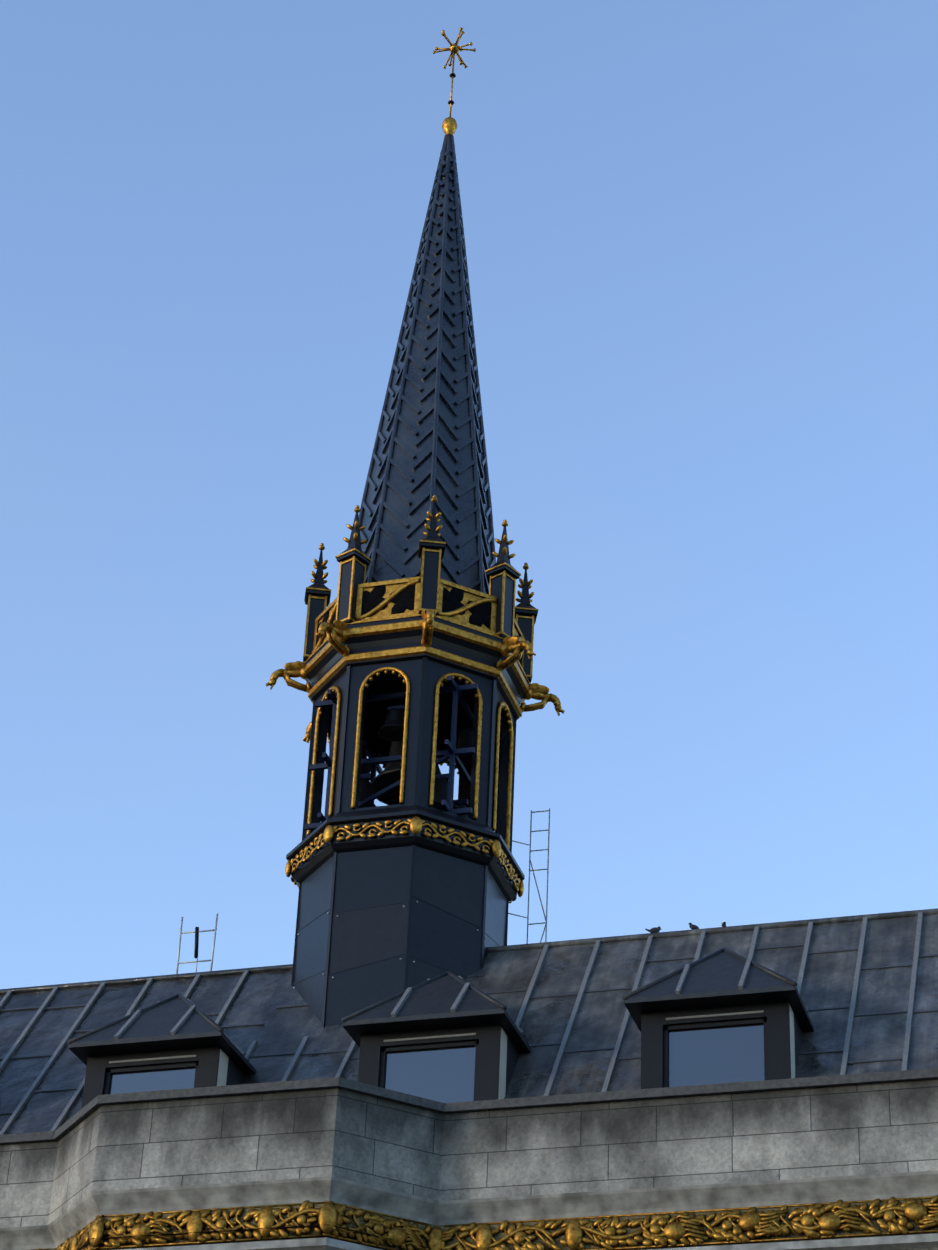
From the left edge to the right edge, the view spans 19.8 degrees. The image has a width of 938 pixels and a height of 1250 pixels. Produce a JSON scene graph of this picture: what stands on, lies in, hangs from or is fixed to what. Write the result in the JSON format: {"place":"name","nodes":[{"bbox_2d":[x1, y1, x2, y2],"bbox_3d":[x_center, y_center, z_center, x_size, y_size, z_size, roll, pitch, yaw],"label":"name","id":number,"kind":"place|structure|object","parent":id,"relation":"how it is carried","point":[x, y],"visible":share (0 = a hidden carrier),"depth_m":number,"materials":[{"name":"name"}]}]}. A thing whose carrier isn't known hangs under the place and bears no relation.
{"place":"outdoors","nodes":[
{"label":"outdoors","id":0,"kind":"place"},
{"bbox_2d":[0,1068,937,1249],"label":"facade wall","id":1,"kind":"structure","parent":0,"point":[804,1140],"depth_m":27.91,"materials":[{"name":"stone"}]},
{"bbox_2d":[0,908,937,1134],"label":"roof","id":2,"kind":"structure","parent":1,"relation":"on","point":[867,987],"depth_m":32.99,"materials":[{"name":"grey metal"}]},
{"bbox_2d":[67,993,256,1108],"bbox_3d":[-3.610,5.613,32.633,2.015,2.425,1.970,-7,-33,15],"label":"dormer","id":3,"kind":"object","parent":2,"relation":"on","point":[179,1041],"visible":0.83,"depth_m":32.15,"materials":[{"name":"black metal"}]},
{"bbox_2d":[176,913,217,973],"bbox_3d":[-3.633,4.301,35.820,0.532,0.950,0.056,-7,-33,15],"label":"ladder","id":4,"kind":"object","parent":2,"relation":"on","point":[196,931],"visible":0.88,"depth_m":35.83,"materials":[{"name":"silver metal"}]},
{"bbox_2d":[285,27,537,1027],"bbox_3d":[-0.614,-1.569,38.848,3.187,19.099,3.187,-7,-33,15],"label":"bell turret","id":5,"kind":"object","parent":2,"relation":"on","point":[413,887],"visible":0.81,"depth_m":36.32,"materials":[{"name":"black metal"}]},
{"bbox_2d":[266,661,310,692],"bbox_3d":[-2.483,0.723,37.189,0.636,0.434,0.197,5,-32,-4],"label":"gargoyle","id":6,"kind":"object","parent":5,"relation":"attached to","point":[296,669],"visible":0.9,"depth_m":37.16,"materials":[{"name":"gold metal"}]},
{"bbox_2d":[302,721,311,742],"bbox_3d":[-2.108,1.422,38.282,0.636,0.434,0.197,-21,-39,33],"label":"gargoyle","id":7,"kind":"object","parent":5,"relation":"attached to","point":[306,738],"visible":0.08,"depth_m":38.33,"materials":[{"name":"gold metal"}]},
{"bbox_2d":[315,620,349,656],"bbox_3d":[-1.831,0.120,36.172,0.197,0.434,0.636,-21,-39,33],"label":"gargoyle","id":8,"kind":"object","parent":5,"relation":"attached to","point":[336,632],"visible":1,"depth_m":36.16,"materials":[{"name":"gold metal"}]},
{"bbox_2d":[304,675,477,829],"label":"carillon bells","id":9,"kind":"object","parent":5,"relation":"in","point":[382,786],"visible":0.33,"depth_m":36.05,"materials":[{"name":"brown metal"}]},
{"bbox_2d":[421,609,436,646],"bbox_3d":[-0.535,-0.034,35.826,0.197,0.434,0.636,5,-32,-4],"label":"gargoyle","id":10,"kind":"object","parent":5,"relation":"attached to","point":[428,617],"visible":1,"depth_m":35.80,"materials":[{"name":"gold metal"}]},
{"bbox_2d":[496,636,535,670],"bbox_3d":[0.646,0.352,36.354,0.636,0.434,0.197,-21,-39,33],"label":"gargoyle","id":11,"kind":"object","parent":5,"relation":"attached to","point":[514,646],"visible":0.98,"depth_m":36.34,"materials":[{"name":"gold metal"}]},
{"bbox_2d":[508,808,549,943],"bbox_3d":[0.676,4.513,35.818,0.691,4.702,0.134,7,-32,-7],"label":"access ladder","id":12,"kind":"object","parent":5,"relation":"attached to","point":[547,869],"visible":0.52,"depth_m":36.53,"materials":[{"name":"silver metal"}]},
{"bbox_2d":[520,683,564,715],"bbox_3d":[1.021,1.051,37.447,0.636,0.434,0.197,5,-32,-4],"label":"gargoyle","id":13,"kind":"object","parent":5,"relation":"attached to","point":[537,691],"visible":0.98,"depth_m":37.42,"materials":[{"name":"gold metal"}]},
{"bbox_2d":[341,971,531,1102],"bbox_3d":[-0.279,5.218,31.744,2.015,2.425,1.970,-7,-33,15],"label":"dormer","id":14,"kind":"object","parent":2,"relation":"on","point":[448,1037],"visible":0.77,"depth_m":31.20,"materials":[{"name":"black metal"}]},
{"bbox_2d":[645,926,661,932],"bbox_3d":[2.341,3.860,34.041,0.232,0.127,0.074,20,-36,-25],"label":"pigeon","id":15,"kind":"object","parent":2,"relation":"on","point":[655,929],"visible":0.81,"depth_m":34.01,"materials":[{"name":"grey"}]},
{"bbox_2d":[688,922,698,928],"bbox_3d":[2.853,3.819,33.917,0.206,0.104,0.066,21,-36,-27],"label":"pigeon","id":16,"kind":"object","parent":2,"relation":"on","point":[692,926],"visible":0.79,"depth_m":33.88,"materials":[{"name":"grey"}]},
{"bbox_2d":[622,948,813,1088],"bbox_3d":[2.956,4.835,30.880,2.015,2.425,1.970,-7,-33,15],"label":"dormer","id":17,"kind":"object","parent":2,"relation":"on","point":[723,1015],"visible":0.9,"depth_m":30.32,"materials":[{"name":"black metal"}]},
{"bbox_2d":[31,1195,937,1249],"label":"ornamental frieze","id":18,"kind":"object","parent":1,"relation":"attached to","point":[680,1229],"visible":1,"depth_m":27.57,"materials":[{"name":"gold metal"}]},
{"bbox_2d":[0,0,937,988],"label":"sky","id":19,"kind":"structure","parent":0,"point":[701,236],"materials":[{"name":"blue"}]}
]}

